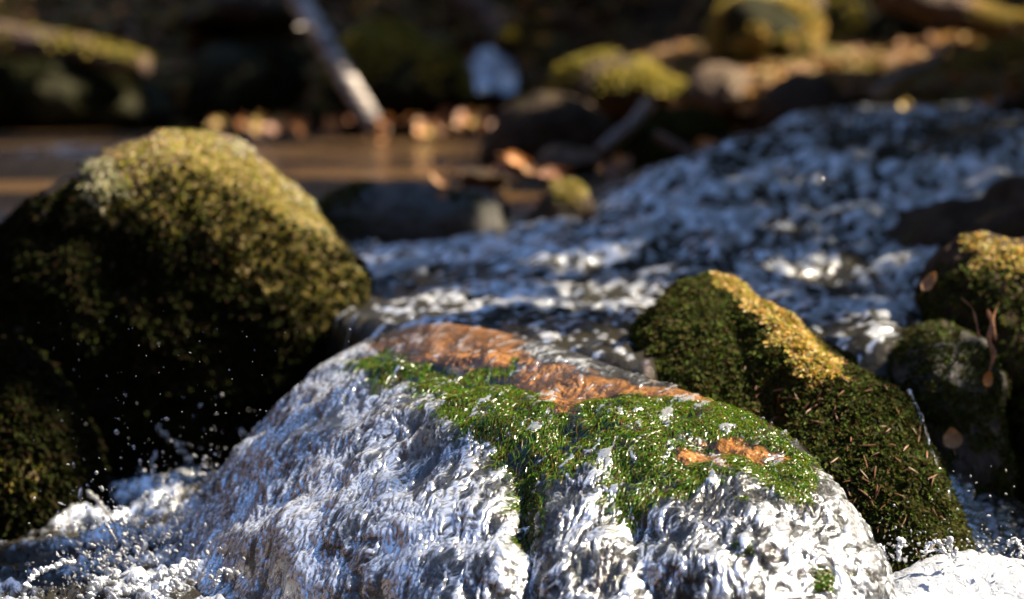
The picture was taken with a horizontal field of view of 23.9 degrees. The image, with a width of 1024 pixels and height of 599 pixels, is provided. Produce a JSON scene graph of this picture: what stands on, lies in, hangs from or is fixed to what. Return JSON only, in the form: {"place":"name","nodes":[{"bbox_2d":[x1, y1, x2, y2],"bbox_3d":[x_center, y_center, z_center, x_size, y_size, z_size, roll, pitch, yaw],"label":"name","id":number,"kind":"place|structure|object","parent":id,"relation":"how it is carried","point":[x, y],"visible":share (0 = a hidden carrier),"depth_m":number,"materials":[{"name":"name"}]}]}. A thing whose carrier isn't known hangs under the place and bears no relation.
{"place":"outdoors","nodes":[
{"label":"outdoors","id":0,"kind":"place"},
{"bbox_2d":[0,464,246,598],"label":"water","id":1,"kind":"structure","parent":0,"point":[17,553],"depth_m":2.51,"materials":[{"name":"white liquid"}]},
{"bbox_2d":[0,335,111,540],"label":"boulder","id":2,"kind":"object","parent":1,"relation":"in","point":[37,391],"visible":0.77,"depth_m":2.63,"materials":[{"name":"green plant"}]},
{"bbox_2d":[19,495,1023,598],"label":"foam","id":3,"kind":"object","parent":1,"relation":"on","point":[184,566],"visible":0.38,"depth_m":2.17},
{"bbox_2d":[252,116,261,130],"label":"fallen leaf","id":4,"kind":"object","parent":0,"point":[258,123],"visible":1,"depth_m":6.24,"materials":[{"name":"plant"}]},
{"bbox_2d":[469,47,516,93],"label":"rock","id":5,"kind":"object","parent":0,"point":[493,70],"depth_m":7.63,"materials":[{"name":"stone"}]},
{"bbox_2d":[434,0,522,55],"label":"fallen log","id":6,"kind":"object","parent":5,"relation":"on","point":[488,17],"visible":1,"depth_m":7.75,"materials":[{"name":"brown wood"}]},
{"bbox_2d":[0,97,1023,381],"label":"water","id":7,"kind":"structure","parent":0,"point":[798,213],"depth_m":3.60,"materials":[{"name":"white liquid"}]},
{"bbox_2d":[0,127,375,479],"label":"boulder","id":8,"kind":"object","parent":7,"relation":"on","point":[160,236],"visible":0.81,"depth_m":2.93,"materials":[{"name":"green plant"}]},
{"bbox_2d":[210,118,217,125],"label":"fallen leaf","id":9,"kind":"object","parent":7,"relation":"on","point":[212,121],"visible":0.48,"depth_m":6.45,"materials":[{"name":"plant"}]},
{"bbox_2d":[213,124,222,130],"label":"fallen leaf","id":10,"kind":"object","parent":7,"relation":"on","point":[218,127],"visible":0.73,"depth_m":6.12,"materials":[{"name":"plant"}]},
{"bbox_2d":[213,117,225,124],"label":"fallen leaf","id":11,"kind":"object","parent":7,"relation":"on","point":[220,120],"visible":1,"depth_m":6.15,"materials":[{"name":"plant"}]},
{"bbox_2d":[219,119,228,131],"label":"fallen leaf","id":12,"kind":"object","parent":7,"relation":"on","point":[224,126],"visible":0.47,"depth_m":6.52,"materials":[{"name":"plant"}]},
{"bbox_2d":[230,115,238,122],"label":"fallen leaf","id":13,"kind":"object","parent":7,"relation":"on","point":[235,119],"visible":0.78,"depth_m":6.53,"materials":[{"name":"plant"}]},
{"bbox_2d":[238,116,247,127],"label":"fallen leaf","id":14,"kind":"object","parent":7,"relation":"on","point":[243,120],"visible":0.98,"depth_m":6.41,"materials":[{"name":"plant"}]},
{"bbox_2d":[240,128,251,136],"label":"fallen leaf","id":15,"kind":"object","parent":7,"relation":"on","point":[247,131],"visible":0.61,"depth_m":6.47,"materials":[{"name":"plant"}]},
{"bbox_2d":[244,120,255,129],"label":"fallen leaf","id":16,"kind":"object","parent":7,"relation":"on","point":[250,124],"visible":1,"depth_m":6.22,"materials":[{"name":"plant"}]},
{"bbox_2d":[224,119,282,137],"bbox_3d":[-0.737,-0.485,6.894,0.169,0.016,0.075,-2,51,-1],"label":"fallen leaf","id":17,"kind":"object","parent":7,"relation":"on","point":[264,133],"visible":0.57,"depth_m":6.89,"materials":[{"name":"plant"}]},
{"bbox_2d":[252,127,262,138],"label":"fallen leaf","id":18,"kind":"object","parent":7,"relation":"on","point":[258,131],"visible":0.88,"depth_m":6.28,"materials":[{"name":"plant"}]},
{"bbox_2d":[260,124,281,129],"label":"fallen leaf","id":19,"kind":"object","parent":7,"relation":"on","point":[264,126],"visible":0.42,"depth_m":6.39,"materials":[{"name":"plant"}]},
{"bbox_2d":[267,122,277,133],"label":"fallen leaf","id":20,"kind":"object","parent":7,"relation":"on","point":[272,127],"visible":1,"depth_m":6.29,"materials":[{"name":"plant"}]},
{"bbox_2d":[274,115,282,125],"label":"fallen leaf","id":21,"kind":"object","parent":7,"relation":"on","point":[277,121],"visible":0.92,"depth_m":6.76,"materials":[{"name":"plant"}]},
{"bbox_2d":[282,111,290,126],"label":"fallen leaf","id":22,"kind":"object","parent":7,"relation":"on","point":[286,119],"visible":1,"depth_m":6.66,"materials":[{"name":"plant"}]},
{"bbox_2d":[284,125,292,130],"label":"fallen leaf","id":23,"kind":"object","parent":7,"relation":"on","point":[286,128],"visible":0.56,"depth_m":6.80,"materials":[{"name":"plant"}]},
{"bbox_2d":[289,119,298,128],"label":"fallen leaf","id":24,"kind":"object","parent":7,"relation":"on","point":[294,123],"visible":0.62,"depth_m":6.67,"materials":[{"name":"plant"}]},
{"bbox_2d":[298,121,304,134],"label":"fallen leaf","id":25,"kind":"object","parent":7,"relation":"on","point":[301,128],"visible":1,"depth_m":6.11,"materials":[{"name":"plant"}]},
{"bbox_2d":[300,116,308,122],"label":"fallen leaf","id":26,"kind":"object","parent":7,"relation":"on","point":[304,119],"visible":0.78,"depth_m":6.57,"materials":[{"name":"plant"}]},
{"bbox_2d":[324,116,331,122],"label":"fallen leaf","id":27,"kind":"object","parent":7,"relation":"on","point":[327,119],"visible":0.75,"depth_m":6.55,"materials":[{"name":"plant"}]},
{"bbox_2d":[327,122,338,130],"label":"fallen leaf","id":28,"kind":"object","parent":7,"relation":"on","point":[333,126],"visible":1,"depth_m":6.14,"materials":[{"name":"plant"}]},
{"bbox_2d":[286,0,388,139],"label":"birch trunk","id":29,"kind":"object","parent":7,"relation":"on","point":[313,24],"visible":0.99,"depth_m":6.45,"materials":[{"name":"white plant"}]},
{"bbox_2d":[333,116,342,126],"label":"fallen leaf","id":30,"kind":"object","parent":7,"relation":"on","point":[338,120],"visible":0.77,"depth_m":6.90,"materials":[{"name":"plant"}]},
{"bbox_2d":[345,116,354,121],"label":"fallen leaf","id":31,"kind":"object","parent":7,"relation":"on","point":[350,118],"visible":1,"depth_m":6.77,"materials":[{"name":"plant"}]},
{"bbox_2d":[366,119,374,131],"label":"fallen leaf","id":32,"kind":"object","parent":7,"relation":"on","point":[370,125],"visible":1,"depth_m":6.27,"materials":[{"name":"plant"}]},
{"bbox_2d":[379,125,389,134],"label":"fallen leaf","id":33,"kind":"object","parent":7,"relation":"on","point":[383,130],"visible":1,"depth_m":6.00,"materials":[{"name":"plant"}]},
{"bbox_2d":[377,114,392,123],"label":"fallen leaf","id":34,"kind":"object","parent":7,"relation":"on","point":[383,119],"visible":1,"depth_m":6.06,"materials":[{"name":"plant"}]},
{"bbox_2d":[398,115,411,124],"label":"fallen leaf","id":35,"kind":"object","parent":7,"relation":"on","point":[404,119],"visible":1,"depth_m":6.02,"materials":[{"name":"plant"}]},
{"bbox_2d":[315,178,513,243],"bbox_3d":[-0.165,-0.130,3.969,0.345,0.143,0.281,0,6,0],"label":"stone","id":36,"kind":"object","parent":7,"relation":"on","point":[390,213],"visible":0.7,"depth_m":3.85,"materials":[{"name":"grey stone"}]},
{"bbox_2d":[435,188,447,202],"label":"fallen leaf","id":37,"kind":"object","parent":36,"relation":"on","point":[441,194],"visible":1,"depth_m":3.80,"materials":[{"name":"plant"}]},
{"bbox_2d":[415,126,424,135],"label":"fallen leaf","id":38,"kind":"object","parent":7,"relation":"on","point":[419,130],"visible":0.98,"depth_m":6.57,"materials":[{"name":"plant"}]},
{"bbox_2d":[415,114,424,128],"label":"fallen leaf","id":39,"kind":"object","parent":7,"relation":"on","point":[418,120],"visible":0.54,"depth_m":6.70,"materials":[{"name":"plant"}]},
{"bbox_2d":[417,118,432,126],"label":"fallen leaf","id":40,"kind":"object","parent":7,"relation":"on","point":[426,122],"visible":1,"depth_m":6.08,"materials":[{"name":"plant"}]},
{"bbox_2d":[425,127,434,134],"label":"fallen leaf","id":41,"kind":"object","parent":7,"relation":"on","point":[429,131],"visible":0.98,"depth_m":6.73,"materials":[{"name":"plant"}]},
{"bbox_2d":[420,118,441,125],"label":"fallen leaf","id":42,"kind":"object","parent":7,"relation":"on","point":[435,121],"visible":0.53,"depth_m":6.64,"materials":[{"name":"plant"}]},
{"bbox_2d":[430,169,447,188],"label":"fallen leaf","id":43,"kind":"object","parent":7,"relation":"on","point":[439,178],"visible":0.89,"depth_m":4.33,"materials":[{"name":"plant"}]},
{"bbox_2d":[432,155,450,166],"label":"fallen leaf","id":44,"kind":"object","parent":7,"relation":"on","point":[439,161],"visible":1,"depth_m":4.64,"materials":[{"name":"plant"}]},
{"bbox_2d":[438,126,445,132],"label":"fallen leaf","id":45,"kind":"object","parent":7,"relation":"on","point":[441,129],"visible":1,"depth_m":6.38,"materials":[{"name":"plant"}]},
{"bbox_2d":[439,107,450,120],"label":"fallen leaf","id":46,"kind":"object","parent":7,"relation":"on","point":[445,112],"visible":1,"depth_m":6.20,"materials":[{"name":"plant"}]},
{"bbox_2d":[452,169,464,179],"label":"fallen leaf","id":47,"kind":"object","parent":7,"relation":"on","point":[456,175],"visible":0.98,"depth_m":4.39,"materials":[{"name":"plant"}]},
{"bbox_2d":[454,119,462,126],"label":"fallen leaf","id":48,"kind":"object","parent":7,"relation":"on","point":[457,123],"visible":0.96,"depth_m":6.32,"materials":[{"name":"plant"}]},
{"bbox_2d":[456,126,465,134],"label":"fallen leaf","id":49,"kind":"object","parent":7,"relation":"on","point":[461,129],"visible":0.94,"depth_m":6.10,"materials":[{"name":"plant"}]},
{"bbox_2d":[455,108,468,119],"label":"fallen leaf","id":50,"kind":"object","parent":7,"relation":"on","point":[459,115],"visible":0.79,"depth_m":6.65,"materials":[{"name":"plant"}]},
{"bbox_2d":[462,109,474,127],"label":"fallen leaf","id":51,"kind":"object","parent":7,"relation":"on","point":[468,116],"visible":1,"depth_m":6.03,"materials":[{"name":"plant"}]},
{"bbox_2d":[469,111,481,128],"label":"fallen leaf","id":52,"kind":"object","parent":7,"relation":"on","point":[475,120],"visible":0.65,"depth_m":6.28,"materials":[{"name":"plant"}]},
{"bbox_2d":[476,121,483,133],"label":"fallen leaf","id":53,"kind":"object","parent":7,"relation":"on","point":[479,126],"visible":0.98,"depth_m":6.38,"materials":[{"name":"plant"}]},
{"bbox_2d":[478,105,489,122],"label":"fallen leaf","id":54,"kind":"object","parent":7,"relation":"on","point":[484,113],"visible":1,"depth_m":6.11,"materials":[{"name":"plant"}]},
{"bbox_2d":[456,167,512,193],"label":"stone","id":55,"kind":"object","parent":7,"relation":"on","point":[484,178],"visible":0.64,"depth_m":4.36,"materials":[{"name":"stone"}]},
{"bbox_2d":[492,157,512,172],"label":"fallen leaf","id":56,"kind":"object","parent":55,"relation":"on","point":[500,165],"visible":1,"depth_m":4.37,"materials":[{"name":"plant"}]},
{"bbox_2d":[503,165,517,175],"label":"fallen leaf","id":57,"kind":"object","parent":7,"relation":"on","point":[510,170],"visible":0.84,"depth_m":4.48,"materials":[{"name":"plant"}]},
{"bbox_2d":[498,151,531,165],"bbox_3d":[0.005,-0.256,4.386,0.068,0.012,0.032,20,44,-5],"label":"fallen leaf","id":58,"kind":"object","parent":7,"relation":"on","point":[517,158],"visible":0.83,"depth_m":4.39,"materials":[{"name":"plant"}]},
{"bbox_2d":[509,172,521,182],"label":"fallen leaf","id":59,"kind":"object","parent":7,"relation":"on","point":[516,177],"visible":0.34,"depth_m":4.57,"materials":[{"name":"plant"}]},
{"bbox_2d":[18,503,1023,598],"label":"spray","id":60,"kind":"object","parent":7,"relation":"on","point":[228,571],"visible":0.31,"depth_m":2.19,"materials":[{"name":"white liquid"}]},
{"bbox_2d":[160,324,896,598],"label":"boulder","id":61,"kind":"object","parent":7,"relation":"in","point":[687,473],"visible":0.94,"depth_m":2.18,"materials":[{"name":"stone"}]},
{"bbox_2d":[521,161,538,173],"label":"fallen leaf","id":62,"kind":"object","parent":7,"relation":"on","point":[530,167],"visible":1,"depth_m":4.31,"materials":[{"name":"plant"}]},
{"bbox_2d":[479,91,614,171],"bbox_3d":[0.095,-0.363,5.316,0.336,0.192,0.449,0,6,0],"label":"stone","id":63,"kind":"object","parent":7,"relation":"on","point":[532,126],"visible":0.64,"depth_m":5.13,"materials":[{"name":"grey stone"}]},
{"bbox_2d":[537,166,570,176],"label":"fallen leaf","id":64,"kind":"object","parent":7,"relation":"on","point":[555,171],"visible":0.98,"depth_m":4.38,"materials":[{"name":"plant"}]},
{"bbox_2d":[546,165,567,179],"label":"fallen leaf","id":65,"kind":"object","parent":7,"relation":"on","point":[559,176],"visible":0.21,"depth_m":4.43,"materials":[{"name":"plant"}]},
{"bbox_2d":[524,176,594,223],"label":"stone","id":66,"kind":"object","parent":7,"relation":"on","point":[566,197],"visible":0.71,"depth_m":3.80,"materials":[{"name":"stone"}]},
{"bbox_2d":[535,145,613,179],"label":"stone","id":67,"kind":"object","parent":7,"relation":"on","point":[576,161],"visible":0.81,"depth_m":4.73,"materials":[{"name":"stone"}]},
{"bbox_2d":[590,162,605,171],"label":"fallen leaf","id":68,"kind":"object","parent":7,"relation":"on","point":[600,166],"visible":0.34,"depth_m":4.58,"materials":[{"name":"plant"}]},
{"bbox_2d":[595,164,622,174],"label":"fallen leaf","id":69,"kind":"object","parent":7,"relation":"on","point":[610,169],"visible":1,"depth_m":4.30,"materials":[{"name":"plant"}]},
{"bbox_2d":[610,152,623,165],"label":"fallen leaf","id":70,"kind":"object","parent":7,"relation":"on","point":[618,158],"visible":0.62,"depth_m":4.37,"materials":[{"name":"plant"}]},
{"bbox_2d":[621,153,631,168],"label":"fallen leaf","id":71,"kind":"object","parent":7,"relation":"on","point":[627,161],"visible":0.79,"depth_m":4.68,"materials":[{"name":"plant"}]},
{"bbox_2d":[608,105,731,174],"bbox_3d":[0.315,-0.310,4.923,0.250,0.176,0.355,0,6,0],"label":"stone","id":72,"kind":"object","parent":7,"relation":"on","point":[688,124],"visible":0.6,"depth_m":4.78,"materials":[{"name":"black stone"}]},
{"bbox_2d":[594,98,655,156],"bbox_3d":[0.238,-0.344,4.826,0.063,0.112,0.277,3,7,23],"label":"dead branch","id":73,"kind":"object","parent":72,"relation":"on","point":[630,126],"visible":0.98,"depth_m":4.76,"materials":[{"name":"wood"}]},
{"bbox_2d":[662,98,685,109],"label":"fallen leaf","id":74,"kind":"object","parent":7,"relation":"on","point":[674,103],"visible":0.81,"depth_m":5.60,"materials":[{"name":"plant"}]},
{"bbox_2d":[654,131,694,155],"bbox_3d":[0.320,-0.291,4.592,0.027,0.052,0.200,-2,7,-20],"label":"dead branch","id":75,"kind":"object","parent":7,"relation":"on","point":[664,139],"visible":0.71,"depth_m":4.62,"materials":[{"name":"brown wood"}]},
{"bbox_2d":[687,137,717,149],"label":"fallen leaf","id":76,"kind":"object","parent":7,"relation":"on","point":[701,143],"visible":0.72,"depth_m":4.30,"materials":[{"name":"plant"}]},
{"bbox_2d":[695,138,725,152],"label":"stone","id":77,"kind":"object","parent":7,"relation":"on","point":[719,140],"visible":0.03,"depth_m":4.37,"materials":[{"name":"stone"}]},
{"bbox_2d":[757,72,842,129],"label":"stone","id":78,"kind":"object","parent":7,"relation":"on","point":[787,95],"visible":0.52,"depth_m":5.44,"materials":[{"name":"stone"}]},
{"bbox_2d":[626,269,976,574],"bbox_3d":[0.268,0.168,2.509,0.302,0.357,0.552,-3,7,-28],"label":"boulder","id":79,"kind":"object","parent":7,"relation":"in","point":[712,334],"visible":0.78,"depth_m":2.42,"materials":[{"name":"green plant"}]},
{"bbox_2d":[899,99,911,108],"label":"fallen leaf","id":80,"kind":"object","parent":7,"relation":"on","point":[905,103],"visible":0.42,"depth_m":5.20,"materials":[{"name":"plant"}]},
{"bbox_2d":[886,318,1020,501],"bbox_3d":[0.477,0.138,2.670,0.141,0.231,0.244,0,6,0],"label":"boulder","id":81,"kind":"object","parent":7,"relation":"in","point":[940,367],"visible":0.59,"depth_m":2.57,"materials":[{"name":"plant"}]},
{"bbox_2d":[943,427,962,454],"bbox_3d":[0.458,0.147,2.512,0.021,0.030,0.005,-8,-9,8],"label":"fallen leaf","id":82,"kind":"object","parent":81,"relation":"on","point":[952,438],"visible":1,"depth_m":2.51,"materials":[{"name":"plant"}]},
{"bbox_2d":[961,297,999,371],"bbox_3d":[0.494,0.035,2.558,0.040,0.072,0.102,1,6,13],"label":"dead twig","id":83,"kind":"object","parent":81,"relation":"on","point":[991,331],"visible":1,"depth_m":2.53,"materials":[{"name":"wood"}]},
{"bbox_2d":[983,371,992,386],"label":"fallen leaf","id":84,"kind":"object","parent":81,"relation":"on","point":[988,379],"visible":1,"depth_m":2.52,"materials":[{"name":"plant"}]},
{"bbox_2d":[884,174,1023,248],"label":"boulder","id":85,"kind":"object","parent":7,"relation":"on","point":[996,207],"visible":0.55,"depth_m":3.40,"materials":[{"name":"grey stone"}]},
{"bbox_2d":[912,230,1023,501],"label":"boulder","id":86,"kind":"object","parent":7,"relation":"in","point":[980,272],"visible":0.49,"depth_m":2.71,"materials":[{"name":"green plant"}]},
{"bbox_2d":[919,271,936,296],"bbox_3d":[0.457,-0.016,2.657,0.014,0.034,0.006,30,-12,28],"label":"fallen leaf","id":87,"kind":"object","parent":86,"relation":"on","point":[928,282],"visible":1,"depth_m":2.66,"materials":[{"name":"plant"}]},
{"bbox_2d":[995,97,1023,113],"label":"stone","id":88,"kind":"object","parent":7,"relation":"on","point":[1010,104],"visible":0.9,"depth_m":4.87,"materials":[{"name":"stone"}]},
{"bbox_2d":[0,0,1023,137],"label":"ground","id":89,"kind":"structure","parent":0,"point":[659,15],"depth_m":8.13,"materials":[{"name":"brown plant"}]},
{"bbox_2d":[0,53,176,131],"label":"stone","id":90,"kind":"object","parent":89,"relation":"on","point":[53,92],"visible":0.81,"depth_m":7.32,"materials":[{"name":"stone"}]},
{"bbox_2d":[0,18,155,75],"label":"fallen log","id":91,"kind":"object","parent":90,"relation":"on","point":[77,49],"visible":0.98,"depth_m":7.38,"materials":[{"name":"green plant"}]},
{"bbox_2d":[168,0,297,33],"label":"stone","id":92,"kind":"object","parent":89,"relation":"on","point":[271,16],"visible":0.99,"depth_m":7.78,"materials":[{"name":"black stone"}]},
{"bbox_2d":[177,35,315,125],"bbox_3d":[-0.824,-0.667,7.666,0.481,0.341,0.595,0,6,0],"label":"stone","id":93,"kind":"object","parent":89,"relation":"on","point":[250,78],"visible":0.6,"depth_m":7.42,"materials":[{"name":"black stone"}]},
{"bbox_2d":[319,16,476,132],"bbox_3d":[-0.347,-0.693,7.426,0.494,0.356,0.643,0,6,0],"label":"stone","id":94,"kind":"object","parent":89,"relation":"on","point":[402,69],"visible":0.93,"depth_m":7.17,"materials":[{"name":"green stone"}]},
{"bbox_2d":[543,46,687,126],"bbox_3d":[0.280,-0.558,6.333,0.402,0.210,0.542,0,6,0],"label":"stone","id":95,"kind":"object","parent":89,"relation":"on","point":[615,88],"visible":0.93,"depth_m":6.12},
{"bbox_2d":[685,62,752,122],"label":"stone","id":96,"kind":"object","parent":89,"relation":"on","point":[717,89],"visible":0.84,"depth_m":6.00,"materials":[{"name":"stone"}]},
{"bbox_2d":[701,0,826,67],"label":"stone","id":97,"kind":"object","parent":89,"relation":"on","point":[744,31],"visible":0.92,"depth_m":6.44,"materials":[{"name":"green stone"}]},
{"bbox_2d":[809,0,824,13],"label":"stone","id":98,"kind":"object","parent":97,"relation":"on","point":[820,6],"visible":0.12,"depth_m":6.75,"materials":[{"name":"stone"}]},
{"bbox_2d":[822,0,928,47],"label":"stone","id":99,"kind":"object","parent":89,"relation":"on","point":[859,21],"visible":0.35,"depth_m":7.26,"materials":[{"name":"brown stone"}]},
{"bbox_2d":[868,39,953,103],"bbox_3d":[0.899,-0.509,5.388,0.048,0.143,0.314,6,9,44],"label":"dead branch","id":100,"kind":"object","parent":89,"relation":"on","point":[878,92],"visible":1,"depth_m":5.33,"materials":[{"name":"wood"}]},
{"bbox_2d":[868,0,1023,40],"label":"fallen log","id":101,"kind":"object","parent":89,"relation":"on","point":[989,20],"visible":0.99,"depth_m":6.79,"materials":[{"name":"brown wood"}]},
{"bbox_2d":[935,35,1023,76],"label":"stone","id":102,"kind":"object","parent":89,"relation":"on","point":[997,57],"visible":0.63,"depth_m":5.87,"materials":[{"name":"stone"}]},
{"bbox_2d":[25,316,1023,598],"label":"spray","id":103,"kind":"object","parent":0,"point":[163,536],"visible":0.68,"depth_m":2.37,"materials":[{"name":"white liquid"}]},
{"bbox_2d":[154,322,898,598],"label":"water","id":104,"kind":"structure","parent":0,"point":[403,551],"depth_m":2.21,"materials":[{"name":"white liquid"}]},
{"bbox_2d":[891,491,1023,598],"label":"water","id":105,"kind":"structure","parent":0,"point":[941,576],"depth_m":2.17,"materials":[{"name":"white liquid"}]},
{"bbox_2d":[907,388,1023,555],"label":"water","id":106,"kind":"structure","parent":0,"point":[1012,522],"depth_m":2.47,"materials":[{"name":"liquid"}]},
{"bbox_2d":[973,96,996,105],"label":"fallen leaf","id":107,"kind":"object","parent":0,"point":[986,101],"visible":1,"depth_m":4.75,"materials":[{"name":"plant"}]}
]}

